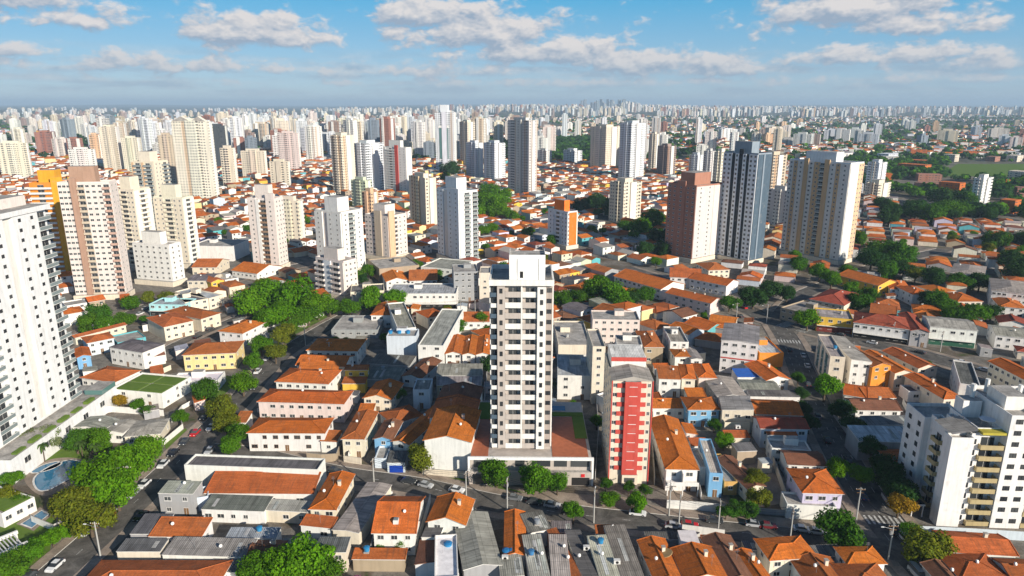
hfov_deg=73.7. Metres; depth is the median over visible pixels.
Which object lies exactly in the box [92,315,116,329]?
tree
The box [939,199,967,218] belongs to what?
tree
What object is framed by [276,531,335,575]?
tree
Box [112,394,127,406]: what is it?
tree
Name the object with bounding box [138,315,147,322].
tree
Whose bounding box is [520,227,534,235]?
tree
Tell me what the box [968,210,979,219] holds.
tree
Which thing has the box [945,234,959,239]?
tree
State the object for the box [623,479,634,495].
tree
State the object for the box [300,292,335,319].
tree
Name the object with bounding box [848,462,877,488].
tree
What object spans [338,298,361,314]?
tree
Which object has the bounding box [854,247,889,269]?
tree
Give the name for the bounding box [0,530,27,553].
pergola
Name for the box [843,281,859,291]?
tree
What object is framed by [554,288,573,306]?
tree
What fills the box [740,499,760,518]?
tree
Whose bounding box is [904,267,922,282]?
tree
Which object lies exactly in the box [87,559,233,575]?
house
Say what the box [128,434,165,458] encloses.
tree
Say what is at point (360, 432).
house
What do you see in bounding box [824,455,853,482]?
tree
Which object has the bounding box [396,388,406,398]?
tree
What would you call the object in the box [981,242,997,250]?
tree
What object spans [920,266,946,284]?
tree
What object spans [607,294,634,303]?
tree
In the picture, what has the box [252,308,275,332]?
tree
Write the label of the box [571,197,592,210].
tree
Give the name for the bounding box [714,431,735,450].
tree
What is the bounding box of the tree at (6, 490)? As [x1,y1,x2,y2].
[0,484,22,497]
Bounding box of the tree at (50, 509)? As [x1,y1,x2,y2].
[47,499,58,513]
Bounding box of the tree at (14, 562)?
[0,545,30,575]
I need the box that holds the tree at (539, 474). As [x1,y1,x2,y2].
[518,460,552,494]
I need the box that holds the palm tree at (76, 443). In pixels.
[71,440,86,457]
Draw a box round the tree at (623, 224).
[616,220,629,230]
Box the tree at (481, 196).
[477,191,498,202]
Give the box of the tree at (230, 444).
[218,434,241,454]
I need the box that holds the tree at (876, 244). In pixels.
[865,238,894,252]
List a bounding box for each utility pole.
[83,522,101,557]
[371,458,374,481]
[464,468,470,495]
[506,478,508,509]
[593,486,595,522]
[668,480,671,515]
[678,493,680,525]
[717,500,720,528]
[790,506,794,535]
[855,487,865,520]
[881,524,898,559]
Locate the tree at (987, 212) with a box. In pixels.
[978,206,998,218]
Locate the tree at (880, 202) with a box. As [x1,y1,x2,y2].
[872,197,893,208]
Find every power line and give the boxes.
[92,466,128,525]
[303,302,385,326]
[374,458,464,473]
[387,300,457,303]
[507,477,569,492]
[597,483,671,493]
[719,499,793,511]
[742,304,862,317]
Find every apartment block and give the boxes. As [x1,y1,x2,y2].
[452,263,478,301]
[479,266,490,298]
[586,329,605,403]
[590,308,639,343]
[601,344,653,484]
[898,378,1023,528]
[986,278,1023,305]
[987,357,1023,385]
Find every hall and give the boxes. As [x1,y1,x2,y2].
[332,482,391,547]
[388,302,415,328]
[418,309,463,362]
[436,363,482,391]
[436,376,481,396]
[603,524,643,575]
[845,425,902,459]
[860,415,904,425]
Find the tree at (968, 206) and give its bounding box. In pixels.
[959,202,972,216]
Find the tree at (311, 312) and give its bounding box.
[295,305,324,325]
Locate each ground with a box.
[0,104,1023,575]
[498,485,595,501]
[596,490,665,514]
[667,487,697,500]
[671,509,787,521]
[749,442,781,506]
[788,518,814,523]
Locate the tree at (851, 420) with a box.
[838,415,866,427]
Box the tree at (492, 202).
[478,195,506,216]
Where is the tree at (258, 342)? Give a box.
[247,334,274,356]
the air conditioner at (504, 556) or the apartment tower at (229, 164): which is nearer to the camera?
the air conditioner at (504, 556)
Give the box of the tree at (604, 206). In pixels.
[599,197,608,215]
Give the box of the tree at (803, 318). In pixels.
[792,309,821,330]
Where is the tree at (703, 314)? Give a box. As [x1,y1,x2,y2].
[700,312,706,317]
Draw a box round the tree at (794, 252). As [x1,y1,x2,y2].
[788,250,801,256]
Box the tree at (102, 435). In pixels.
[86,427,112,453]
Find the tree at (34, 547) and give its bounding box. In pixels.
[17,536,45,562]
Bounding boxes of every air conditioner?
[502,554,507,558]
[583,545,589,549]
[613,558,620,563]
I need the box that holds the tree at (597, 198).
[587,192,606,208]
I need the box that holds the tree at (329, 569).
[301,556,346,575]
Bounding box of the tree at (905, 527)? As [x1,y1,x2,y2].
[898,521,923,535]
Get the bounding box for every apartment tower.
[0,141,33,176]
[0,195,118,482]
[11,127,26,142]
[28,169,71,271]
[34,130,55,152]
[41,119,53,131]
[51,137,67,156]
[57,165,134,299]
[59,117,76,137]
[66,137,83,149]
[68,147,97,165]
[86,125,97,145]
[88,133,102,157]
[96,116,109,133]
[98,124,124,169]
[103,114,114,123]
[113,121,128,137]
[118,176,155,270]
[120,136,142,171]
[125,120,137,136]
[131,151,171,229]
[132,230,186,286]
[137,117,148,129]
[139,118,154,150]
[152,142,159,153]
[153,121,161,137]
[153,184,200,268]
[157,128,169,134]
[157,133,178,183]
[163,120,171,130]
[171,116,219,198]
[202,113,214,122]
[212,124,228,166]
[220,118,229,126]
[220,145,238,184]
[222,125,231,147]
[229,116,244,147]
[233,136,244,153]
[240,114,249,127]
[240,148,267,176]
[244,130,254,137]
[244,135,257,148]
[247,184,290,267]
[251,129,259,145]
[253,122,259,129]
[256,116,264,121]
[258,122,268,146]
[263,135,270,146]
[265,120,270,134]
[269,159,291,185]
[270,116,277,129]
[270,128,286,150]
[272,132,279,156]
[275,118,288,130]
[277,131,301,168]
[282,195,305,239]
[290,119,296,132]
[296,118,307,149]
[300,126,305,153]
[304,124,323,159]
[307,119,314,124]
[314,195,364,271]
[314,245,357,300]
[322,132,326,151]
[326,115,335,122]
[326,131,334,154]
[328,120,341,131]
[330,132,355,193]
[337,118,345,131]
[343,118,357,142]
[351,176,371,207]
[353,119,364,141]
[354,140,384,189]
[362,187,378,221]
[364,121,367,139]
[365,202,408,258]
[367,118,379,141]
[379,116,394,145]
[383,140,411,193]
[392,115,400,127]
[395,126,402,139]
[396,133,405,139]
[400,116,406,135]
[403,140,412,154]
[407,129,410,141]
[409,172,436,224]
[410,119,416,148]
[413,120,425,157]
[420,170,432,176]
[423,138,434,157]
[425,118,434,137]
[425,131,429,140]
[428,138,435,153]
[434,105,456,169]
[436,175,479,258]
[456,117,460,133]
[456,141,459,157]
[459,120,474,165]
[466,140,483,176]
[468,248,593,485]
[471,117,485,157]
[483,140,505,180]
[493,120,503,142]
[505,119,508,139]
[508,117,536,193]
[537,129,542,137]
[537,135,547,157]
[538,148,551,162]
[543,125,555,150]
[547,198,577,249]
[562,113,567,136]
[563,148,581,162]
[575,120,580,135]
[590,124,619,166]
[608,177,641,222]
[618,120,645,178]
[637,117,647,158]
[648,132,658,169]
[656,143,676,174]
[659,132,667,144]
[665,170,722,263]
[689,152,703,170]
[694,117,702,142]
[696,144,707,154]
[703,148,713,180]
[705,129,716,150]
[712,148,724,181]
[716,141,772,264]
[718,128,737,140]
[729,131,738,150]
[751,131,760,148]
[762,133,772,143]
[766,185,786,224]
[767,151,786,188]
[772,126,782,150]
[778,150,864,264]
[782,137,792,145]
[792,132,812,145]
[810,133,820,144]
[858,132,879,143]
[864,159,887,190]
[865,179,890,196]
[916,133,928,145]
[972,174,993,204]
[1008,136,1022,147]
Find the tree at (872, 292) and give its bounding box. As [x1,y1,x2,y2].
[857,286,881,301]
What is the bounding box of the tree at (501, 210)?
[492,202,512,215]
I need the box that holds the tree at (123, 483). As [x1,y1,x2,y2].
[88,467,139,511]
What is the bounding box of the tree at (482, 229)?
[478,225,489,233]
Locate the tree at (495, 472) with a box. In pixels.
[478,458,510,487]
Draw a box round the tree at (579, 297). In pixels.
[569,289,588,302]
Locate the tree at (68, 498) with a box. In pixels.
[47,484,97,521]
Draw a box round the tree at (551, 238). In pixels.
[545,234,556,243]
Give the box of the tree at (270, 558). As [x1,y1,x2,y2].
[260,543,296,575]
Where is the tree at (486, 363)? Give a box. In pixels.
[479,354,489,371]
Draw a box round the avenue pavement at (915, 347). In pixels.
[617,248,988,380]
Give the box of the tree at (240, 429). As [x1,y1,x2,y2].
[224,421,250,446]
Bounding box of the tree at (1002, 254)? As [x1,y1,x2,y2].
[995,248,1023,263]
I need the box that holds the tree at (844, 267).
[838,263,857,272]
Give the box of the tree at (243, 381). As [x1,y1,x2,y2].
[227,369,258,395]
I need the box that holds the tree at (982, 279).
[969,272,989,291]
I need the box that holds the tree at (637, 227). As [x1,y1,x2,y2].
[627,217,651,236]
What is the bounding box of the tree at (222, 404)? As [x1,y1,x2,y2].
[203,393,238,417]
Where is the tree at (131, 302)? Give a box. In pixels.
[118,295,141,309]
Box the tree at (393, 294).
[382,289,407,302]
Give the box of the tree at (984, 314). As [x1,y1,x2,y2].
[966,303,993,319]
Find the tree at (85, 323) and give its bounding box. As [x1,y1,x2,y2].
[76,312,96,332]
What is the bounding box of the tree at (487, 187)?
[478,182,501,192]
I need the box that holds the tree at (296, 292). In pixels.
[272,274,320,312]
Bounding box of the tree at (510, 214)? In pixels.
[503,210,519,218]
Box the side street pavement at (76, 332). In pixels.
[69,262,314,348]
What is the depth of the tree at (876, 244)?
455.33 m
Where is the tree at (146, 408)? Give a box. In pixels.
[138,405,155,413]
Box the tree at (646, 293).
[636,286,656,303]
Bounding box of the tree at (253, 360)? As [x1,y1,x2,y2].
[242,351,263,371]
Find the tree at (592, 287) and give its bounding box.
[580,275,608,300]
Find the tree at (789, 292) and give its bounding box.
[778,284,795,301]
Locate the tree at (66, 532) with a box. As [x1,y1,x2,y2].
[59,519,76,537]
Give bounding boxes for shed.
[82,366,97,375]
[119,293,129,305]
[142,322,148,331]
[143,404,159,419]
[149,365,163,373]
[174,343,187,359]
[192,395,205,410]
[194,338,210,342]
[214,559,241,575]
[224,303,233,312]
[225,527,281,539]
[232,317,244,323]
[237,411,252,427]
[265,333,276,342]
[265,499,312,523]
[282,538,318,548]
[345,390,359,402]
[351,548,407,571]
[355,336,369,348]
[358,403,375,410]
[367,366,405,386]
[411,304,420,315]
[412,312,415,320]
[414,539,434,575]
[421,523,442,539]
[457,302,467,311]
[468,299,479,308]
[484,382,489,393]
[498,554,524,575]
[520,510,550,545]
[652,363,667,374]
[653,392,661,397]
[677,530,699,544]
[681,422,697,441]
[684,387,706,396]
[688,437,704,447]
[694,347,705,361]
[722,430,750,446]
[731,368,759,380]
[744,317,753,323]
[757,457,772,472]
[847,309,859,317]
[855,270,880,276]
[885,293,896,298]
[898,385,920,401]
[976,343,992,357]
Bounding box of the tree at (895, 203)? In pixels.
[889,202,903,209]
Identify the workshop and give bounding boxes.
[203,471,320,500]
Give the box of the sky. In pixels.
[0,0,1023,105]
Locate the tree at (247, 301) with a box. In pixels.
[229,285,265,315]
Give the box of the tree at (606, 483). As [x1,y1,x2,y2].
[600,477,612,491]
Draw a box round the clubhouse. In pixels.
[116,372,191,408]
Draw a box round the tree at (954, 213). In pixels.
[947,209,961,218]
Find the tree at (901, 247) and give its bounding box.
[878,240,914,261]
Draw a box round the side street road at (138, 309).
[68,263,309,347]
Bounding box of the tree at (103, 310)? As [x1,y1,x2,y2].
[83,302,112,317]
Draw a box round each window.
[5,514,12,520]
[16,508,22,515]
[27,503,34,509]
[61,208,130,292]
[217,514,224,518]
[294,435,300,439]
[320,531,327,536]
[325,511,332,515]
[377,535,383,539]
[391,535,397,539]
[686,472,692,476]
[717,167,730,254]
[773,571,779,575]
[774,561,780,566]
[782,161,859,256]
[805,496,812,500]
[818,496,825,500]
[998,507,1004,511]
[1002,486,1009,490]
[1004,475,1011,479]
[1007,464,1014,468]
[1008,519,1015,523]
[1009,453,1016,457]
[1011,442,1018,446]
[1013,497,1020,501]
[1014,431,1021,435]
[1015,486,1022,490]
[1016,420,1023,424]
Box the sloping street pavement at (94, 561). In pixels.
[24,307,374,575]
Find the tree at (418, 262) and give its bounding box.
[413,259,422,267]
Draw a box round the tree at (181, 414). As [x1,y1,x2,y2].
[170,409,189,422]
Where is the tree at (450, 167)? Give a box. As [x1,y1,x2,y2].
[439,160,460,174]
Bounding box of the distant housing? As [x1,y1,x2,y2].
[0,113,1023,296]
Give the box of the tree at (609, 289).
[598,279,629,300]
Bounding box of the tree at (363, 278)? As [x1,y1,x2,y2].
[358,273,368,282]
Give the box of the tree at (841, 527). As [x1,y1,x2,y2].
[813,505,866,546]
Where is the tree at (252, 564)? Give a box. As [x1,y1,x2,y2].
[235,549,272,575]
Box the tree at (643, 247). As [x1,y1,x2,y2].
[635,241,653,254]
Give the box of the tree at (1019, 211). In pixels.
[1016,208,1023,216]
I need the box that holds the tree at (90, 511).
[58,500,118,538]
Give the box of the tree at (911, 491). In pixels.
[882,476,921,501]
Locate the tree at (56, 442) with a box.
[39,424,63,446]
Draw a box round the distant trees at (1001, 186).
[0,115,1023,214]
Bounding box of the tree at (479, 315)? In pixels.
[475,311,488,322]
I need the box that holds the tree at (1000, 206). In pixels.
[988,203,1004,211]
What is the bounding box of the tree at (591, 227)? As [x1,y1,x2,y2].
[587,225,597,232]
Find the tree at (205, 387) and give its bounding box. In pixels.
[190,377,219,400]
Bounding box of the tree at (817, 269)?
[808,262,829,281]
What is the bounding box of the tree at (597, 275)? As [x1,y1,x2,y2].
[591,274,610,281]
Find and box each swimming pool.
[20,510,48,527]
[30,461,62,472]
[32,459,80,490]
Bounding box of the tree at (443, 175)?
[439,172,450,178]
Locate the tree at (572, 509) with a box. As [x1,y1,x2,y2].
[562,500,583,524]
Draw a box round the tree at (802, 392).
[794,386,810,398]
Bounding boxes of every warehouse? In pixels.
[184,454,326,486]
[455,511,502,575]
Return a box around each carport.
[116,538,168,559]
[130,513,173,537]
[551,521,571,533]
[644,531,678,546]
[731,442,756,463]
[741,541,756,554]
[809,544,838,560]
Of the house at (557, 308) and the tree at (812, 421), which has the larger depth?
the house at (557, 308)
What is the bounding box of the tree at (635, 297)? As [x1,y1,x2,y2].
[629,290,640,302]
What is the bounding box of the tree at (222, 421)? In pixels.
[211,412,240,433]
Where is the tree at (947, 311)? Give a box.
[938,304,963,318]
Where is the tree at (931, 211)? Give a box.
[916,202,948,223]
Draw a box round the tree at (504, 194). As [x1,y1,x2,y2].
[492,188,514,202]
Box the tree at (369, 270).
[359,264,375,278]
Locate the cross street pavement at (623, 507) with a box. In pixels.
[215,441,892,565]
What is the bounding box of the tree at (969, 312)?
[952,304,979,320]
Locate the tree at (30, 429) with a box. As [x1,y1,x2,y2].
[19,427,36,436]
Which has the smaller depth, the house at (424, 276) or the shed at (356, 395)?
the shed at (356, 395)
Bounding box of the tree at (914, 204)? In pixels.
[903,199,927,218]
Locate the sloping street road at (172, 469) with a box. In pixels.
[37,307,367,575]
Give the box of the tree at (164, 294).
[156,291,174,299]
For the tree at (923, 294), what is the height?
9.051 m
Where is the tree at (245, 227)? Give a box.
[242,224,249,230]
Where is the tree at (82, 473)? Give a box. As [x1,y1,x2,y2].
[63,451,125,500]
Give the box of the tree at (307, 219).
[305,215,310,223]
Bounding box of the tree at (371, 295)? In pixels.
[359,285,381,310]
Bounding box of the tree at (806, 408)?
[797,400,812,413]
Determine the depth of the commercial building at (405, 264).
405.13 m
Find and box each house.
[0,486,36,527]
[62,299,87,313]
[63,306,84,325]
[71,322,126,344]
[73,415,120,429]
[74,346,91,369]
[79,365,140,385]
[81,332,114,355]
[85,294,105,305]
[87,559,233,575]
[107,417,139,442]
[109,338,166,369]
[113,330,145,344]
[124,418,169,445]
[146,311,193,340]
[148,516,213,543]
[158,480,202,515]
[162,536,257,559]
[164,305,220,331]
[181,340,244,370]
[187,273,222,289]
[191,256,229,274]
[199,273,223,286]
[201,494,273,523]
[218,319,266,346]
[221,272,238,281]
[231,261,281,279]
[246,417,334,451]
[246,537,288,557]
[256,388,353,421]
[267,316,291,330]
[274,367,341,389]
[288,279,315,288]
[295,352,354,380]
[298,358,339,369]
[299,513,337,538]
[306,338,366,364]
[307,269,317,287]
[308,470,354,521]
[312,288,328,294]
[317,537,351,571]
[340,409,378,457]
[344,364,369,375]
[362,378,403,411]
[369,354,415,371]
[370,303,390,327]
[371,495,425,554]
[372,418,402,454]
[379,404,421,430]
[382,269,407,289]
[390,405,433,460]
[401,356,442,387]
[409,269,437,282]
[413,378,432,408]
[415,308,439,328]
[422,404,481,470]
[425,492,474,534]
[428,394,480,422]
[434,534,458,575]
[436,381,483,401]
[444,334,464,362]
[447,274,451,282]
[461,334,477,362]
[463,310,489,329]
[471,327,489,335]
[476,334,489,362]
[478,298,489,311]
[504,508,525,571]
[522,534,550,575]
[546,527,581,575]
[548,534,570,575]
[553,269,570,279]
[553,304,562,310]
[553,310,561,329]
[554,281,563,285]
[554,285,569,292]
[556,310,579,320]
[561,275,588,284]
[562,284,582,292]
[562,302,593,315]
[564,530,597,575]
[573,297,589,305]
[576,314,590,330]
[587,534,619,575]
[589,297,612,307]
[593,303,630,310]
[594,524,615,534]
[596,392,602,411]
[611,301,641,318]
[614,269,683,299]
[635,330,664,363]
[636,303,653,320]
[637,535,680,575]
[639,318,670,335]
[647,304,669,319]
[650,414,699,496]
[652,398,683,418]
[654,302,679,308]
[656,365,681,396]
[662,307,697,323]
[662,326,688,362]
[665,287,721,314]
[669,267,701,287]
[669,321,705,345]
[669,345,691,365]
[670,541,726,575]
[678,363,696,395]
[680,396,720,426]
[684,316,721,332]
[686,345,702,363]
[688,272,737,295]
[691,362,717,390]
[694,332,721,349]
[695,261,730,277]
[698,438,722,496]
[699,532,751,575]
[705,375,745,404]
[708,320,723,332]
[709,314,738,322]
[717,454,737,494]
[718,395,753,432]
[718,454,766,499]
[735,379,779,393]
[735,547,769,575]
[744,360,790,389]
[746,389,799,401]
[751,396,803,427]
[751,415,809,447]
[753,535,814,575]
[766,435,810,463]
[778,449,827,479]
[786,467,844,511]
[790,552,837,575]
[810,288,856,309]
[830,562,886,575]
[833,542,887,570]
[837,269,897,295]
[842,380,867,398]
[842,396,902,418]
[849,346,891,386]
[859,386,896,398]
[865,349,912,390]
[869,302,900,315]
[869,303,897,315]
[875,449,899,459]
[876,298,899,304]
[882,346,939,378]
[887,280,907,297]
[895,286,923,304]
[903,372,957,406]
[911,304,940,312]
[912,309,941,316]
[913,312,937,320]
[916,284,955,291]
[919,558,955,575]
[930,529,1019,560]
[940,553,1007,575]
[941,292,983,304]
[950,262,986,290]
[970,318,987,335]
[986,324,1023,350]
[991,297,1023,318]
[991,557,1023,575]
[994,314,1023,327]
[1013,345,1023,358]
[1020,356,1023,366]
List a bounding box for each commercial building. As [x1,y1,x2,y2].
[199,239,249,260]
[331,315,383,337]
[368,256,418,281]
[386,326,418,358]
[421,258,472,281]
[553,321,586,357]
[557,354,590,399]
[615,332,641,346]
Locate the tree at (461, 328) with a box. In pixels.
[459,319,467,331]
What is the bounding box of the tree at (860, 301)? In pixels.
[847,292,873,310]
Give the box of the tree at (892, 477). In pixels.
[877,468,919,492]
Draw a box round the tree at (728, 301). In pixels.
[719,295,742,311]
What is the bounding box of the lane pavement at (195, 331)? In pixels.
[165,314,251,351]
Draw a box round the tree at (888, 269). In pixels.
[877,259,898,279]
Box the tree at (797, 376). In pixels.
[790,371,805,386]
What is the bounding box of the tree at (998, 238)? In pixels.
[979,229,1013,246]
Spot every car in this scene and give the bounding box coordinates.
[23,570,38,575]
[44,558,65,572]
[132,510,148,521]
[137,479,151,488]
[156,459,169,468]
[167,448,179,456]
[179,437,190,445]
[189,429,200,436]
[199,413,208,419]
[203,446,215,453]
[205,423,214,430]
[253,368,261,373]
[326,466,341,472]
[400,476,416,484]
[417,480,433,488]
[448,485,464,492]
[506,493,522,501]
[526,497,542,505]
[543,500,560,508]
[629,508,645,516]
[665,520,681,529]
[681,519,698,525]
[705,515,723,523]
[745,519,760,528]
[759,520,777,529]
[792,523,808,532]
[805,381,811,386]
[808,526,826,535]
[814,412,821,419]
[823,436,831,443]
[834,332,845,335]
[843,456,853,463]
[857,491,869,500]
[866,340,877,344]
[884,524,899,535]
[914,349,925,354]
[977,367,987,371]
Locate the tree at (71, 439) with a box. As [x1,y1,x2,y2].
[61,429,86,453]
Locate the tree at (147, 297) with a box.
[140,291,154,304]
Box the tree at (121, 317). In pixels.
[112,311,136,323]
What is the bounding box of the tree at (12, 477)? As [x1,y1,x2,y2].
[0,470,25,488]
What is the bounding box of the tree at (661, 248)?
[652,240,670,255]
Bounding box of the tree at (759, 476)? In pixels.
[742,467,769,487]
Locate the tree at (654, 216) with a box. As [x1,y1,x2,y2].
[640,208,665,226]
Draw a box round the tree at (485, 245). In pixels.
[482,243,489,248]
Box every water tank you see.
[256,525,262,532]
[363,545,369,553]
[444,540,451,546]
[502,547,508,553]
[528,548,534,556]
[534,518,539,525]
[598,537,603,545]
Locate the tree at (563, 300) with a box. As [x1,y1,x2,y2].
[554,295,572,304]
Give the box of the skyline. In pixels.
[0,99,1023,213]
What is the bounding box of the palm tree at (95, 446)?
[85,443,102,457]
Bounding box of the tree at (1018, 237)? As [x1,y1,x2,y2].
[1008,230,1023,245]
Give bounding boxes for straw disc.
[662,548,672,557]
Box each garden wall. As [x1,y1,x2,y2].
[30,515,68,528]
[107,406,163,415]
[162,420,182,444]
[163,365,170,372]
[171,399,192,421]
[306,441,341,461]
[343,455,361,463]
[370,534,373,547]
[419,494,430,536]
[422,468,467,477]
[484,371,487,399]
[595,405,598,479]
[652,416,654,484]
[666,500,724,511]
[682,524,724,536]
[688,420,701,499]
[758,508,784,515]
[773,456,786,491]
[833,415,846,432]
[902,399,906,409]
[922,526,1023,540]
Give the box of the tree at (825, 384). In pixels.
[813,373,844,401]
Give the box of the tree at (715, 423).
[707,418,721,432]
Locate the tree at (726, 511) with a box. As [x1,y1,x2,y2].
[715,505,737,519]
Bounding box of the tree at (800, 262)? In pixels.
[789,255,808,273]
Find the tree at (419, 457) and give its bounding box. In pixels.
[407,442,433,473]
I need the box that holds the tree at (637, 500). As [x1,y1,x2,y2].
[625,489,646,512]
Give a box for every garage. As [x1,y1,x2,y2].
[154,352,165,364]
[387,450,407,471]
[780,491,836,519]
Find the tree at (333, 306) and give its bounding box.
[324,299,341,316]
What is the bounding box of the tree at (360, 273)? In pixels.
[357,270,364,278]
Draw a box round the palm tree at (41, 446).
[37,442,48,461]
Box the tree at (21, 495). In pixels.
[9,494,35,501]
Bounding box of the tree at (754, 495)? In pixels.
[746,486,772,507]
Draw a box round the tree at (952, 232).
[948,230,956,235]
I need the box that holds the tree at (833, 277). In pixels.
[820,270,841,288]
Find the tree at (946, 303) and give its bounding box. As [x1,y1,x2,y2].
[934,298,960,309]
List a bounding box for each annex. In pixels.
[177,369,225,389]
[197,486,208,511]
[320,430,342,452]
[341,376,367,392]
[374,446,390,467]
[691,448,705,484]
[719,415,749,432]
[765,431,797,448]
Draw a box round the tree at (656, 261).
[649,256,661,267]
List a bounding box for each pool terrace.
[16,507,49,530]
[24,457,87,495]
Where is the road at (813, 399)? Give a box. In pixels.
[767,324,922,575]
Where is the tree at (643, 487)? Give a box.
[637,484,653,498]
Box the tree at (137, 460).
[102,443,156,476]
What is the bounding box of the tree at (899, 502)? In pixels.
[885,491,919,518]
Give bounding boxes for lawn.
[0,442,89,486]
[0,517,55,565]
[164,428,186,448]
[192,376,232,405]
[251,307,326,333]
[498,486,561,503]
[950,164,1023,175]
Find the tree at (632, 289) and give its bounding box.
[626,287,639,297]
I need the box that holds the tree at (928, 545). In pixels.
[900,524,959,562]
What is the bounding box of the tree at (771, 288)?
[759,280,786,300]
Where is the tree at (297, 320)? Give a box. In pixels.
[279,315,307,330]
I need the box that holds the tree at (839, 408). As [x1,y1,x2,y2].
[826,399,857,417]
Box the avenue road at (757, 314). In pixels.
[618,248,986,378]
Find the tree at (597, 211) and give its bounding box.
[592,209,602,216]
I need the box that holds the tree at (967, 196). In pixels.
[951,190,980,203]
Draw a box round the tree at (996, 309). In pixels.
[983,304,1005,320]
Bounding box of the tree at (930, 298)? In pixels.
[923,288,950,305]
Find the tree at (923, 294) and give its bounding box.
[917,289,931,303]
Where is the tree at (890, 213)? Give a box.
[875,205,902,224]
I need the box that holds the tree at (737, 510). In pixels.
[726,498,749,517]
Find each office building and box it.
[719,323,759,372]
[814,334,845,390]
[826,334,871,385]
[949,360,979,394]
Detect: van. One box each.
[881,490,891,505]
[907,561,924,575]
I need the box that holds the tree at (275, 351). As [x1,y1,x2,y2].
[263,343,286,363]
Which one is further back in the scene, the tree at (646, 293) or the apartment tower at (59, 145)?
the apartment tower at (59, 145)
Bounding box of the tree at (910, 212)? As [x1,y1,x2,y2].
[902,208,919,218]
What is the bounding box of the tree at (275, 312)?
[257,300,299,323]
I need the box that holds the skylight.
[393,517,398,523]
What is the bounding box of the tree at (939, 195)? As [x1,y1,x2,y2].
[927,187,960,201]
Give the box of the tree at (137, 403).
[128,397,144,409]
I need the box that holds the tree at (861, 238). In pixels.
[854,229,867,244]
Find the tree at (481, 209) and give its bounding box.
[478,204,487,214]
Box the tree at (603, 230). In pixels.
[598,227,606,234]
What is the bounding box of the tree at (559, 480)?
[545,472,568,495]
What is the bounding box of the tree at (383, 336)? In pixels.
[380,333,387,343]
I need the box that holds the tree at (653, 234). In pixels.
[645,227,665,241]
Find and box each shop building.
[149,295,195,315]
[174,292,208,309]
[175,288,223,309]
[350,282,384,306]
[388,283,457,308]
[757,337,783,366]
[780,300,838,327]
[815,307,852,333]
[852,311,910,344]
[897,312,929,347]
[921,315,977,348]
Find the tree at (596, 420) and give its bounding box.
[589,414,601,429]
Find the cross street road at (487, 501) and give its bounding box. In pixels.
[202,443,896,560]
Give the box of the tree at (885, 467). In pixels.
[871,460,905,483]
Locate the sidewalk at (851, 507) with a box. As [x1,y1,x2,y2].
[762,324,918,575]
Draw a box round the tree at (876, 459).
[868,453,897,469]
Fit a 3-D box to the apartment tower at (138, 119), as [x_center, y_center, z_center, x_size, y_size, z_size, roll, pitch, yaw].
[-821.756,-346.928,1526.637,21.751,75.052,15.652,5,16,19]
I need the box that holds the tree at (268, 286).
[251,277,281,306]
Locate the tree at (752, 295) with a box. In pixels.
[738,285,768,308]
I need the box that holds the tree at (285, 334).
[270,322,296,345]
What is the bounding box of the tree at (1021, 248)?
[1015,245,1023,250]
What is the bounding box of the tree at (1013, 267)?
[998,255,1023,276]
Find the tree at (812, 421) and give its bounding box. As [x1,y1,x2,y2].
[801,413,821,433]
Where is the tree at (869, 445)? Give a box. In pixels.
[858,434,887,459]
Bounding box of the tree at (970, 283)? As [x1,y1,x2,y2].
[946,272,977,290]
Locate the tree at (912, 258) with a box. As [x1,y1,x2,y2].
[885,245,919,262]
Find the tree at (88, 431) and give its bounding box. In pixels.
[68,426,96,448]
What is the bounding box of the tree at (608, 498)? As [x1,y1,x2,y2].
[599,490,620,507]
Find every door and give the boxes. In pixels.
[0,402,5,409]
[0,412,7,420]
[0,421,9,430]
[2,431,11,440]
[37,211,43,217]
[39,221,45,226]
[40,230,46,236]
[42,239,48,245]
[44,249,50,254]
[46,258,51,264]
[47,267,53,273]
[49,276,54,282]
[50,286,56,292]
[52,294,58,301]
[54,303,59,309]
[55,312,61,318]
[57,321,63,327]
[59,330,64,336]
[62,347,67,353]
[68,381,73,388]
[184,508,188,515]
[389,465,402,471]
[490,306,496,313]
[491,286,496,292]
[491,297,496,302]
[491,318,496,323]
[491,329,496,334]
[491,339,496,344]
[491,349,496,354]
[491,359,496,364]
[491,369,497,374]
[491,380,497,384]
[491,389,497,394]
[491,407,497,414]
[492,399,497,404]
[492,428,497,433]
[492,438,497,442]
[508,308,517,312]
[508,339,516,343]
[509,287,516,291]
[509,298,516,301]
[509,319,516,323]
[509,329,517,333]
[509,350,516,354]
[509,360,516,364]
[509,370,516,374]
[509,380,516,384]
[509,390,516,394]
[509,400,516,404]
[509,410,516,413]
[509,420,516,423]
[509,429,516,433]
[509,439,516,442]
[525,308,533,312]
[525,329,533,333]
[525,360,532,364]
[525,370,532,374]
[525,380,532,384]
[525,390,532,394]
[525,400,532,404]
[525,410,532,413]
[525,420,532,423]
[525,429,532,433]
[525,439,532,442]
[526,287,533,291]
[526,298,533,302]
[526,319,533,323]
[526,340,533,343]
[526,350,532,354]
[712,489,716,496]
[925,495,930,502]
[927,485,932,491]
[929,475,933,481]
[931,464,935,471]
[932,454,937,461]
[934,443,939,450]
[936,431,941,440]
[965,514,978,519]
[968,504,980,508]
[970,493,982,498]
[972,482,985,487]
[974,471,987,477]
[976,460,989,466]
[978,449,991,455]
[980,437,994,444]
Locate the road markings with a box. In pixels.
[76,275,974,554]
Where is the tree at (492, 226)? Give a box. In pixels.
[484,223,497,234]
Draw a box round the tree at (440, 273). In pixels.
[437,270,442,280]
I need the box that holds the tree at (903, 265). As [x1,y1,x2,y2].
[896,260,916,277]
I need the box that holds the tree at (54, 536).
[38,525,63,546]

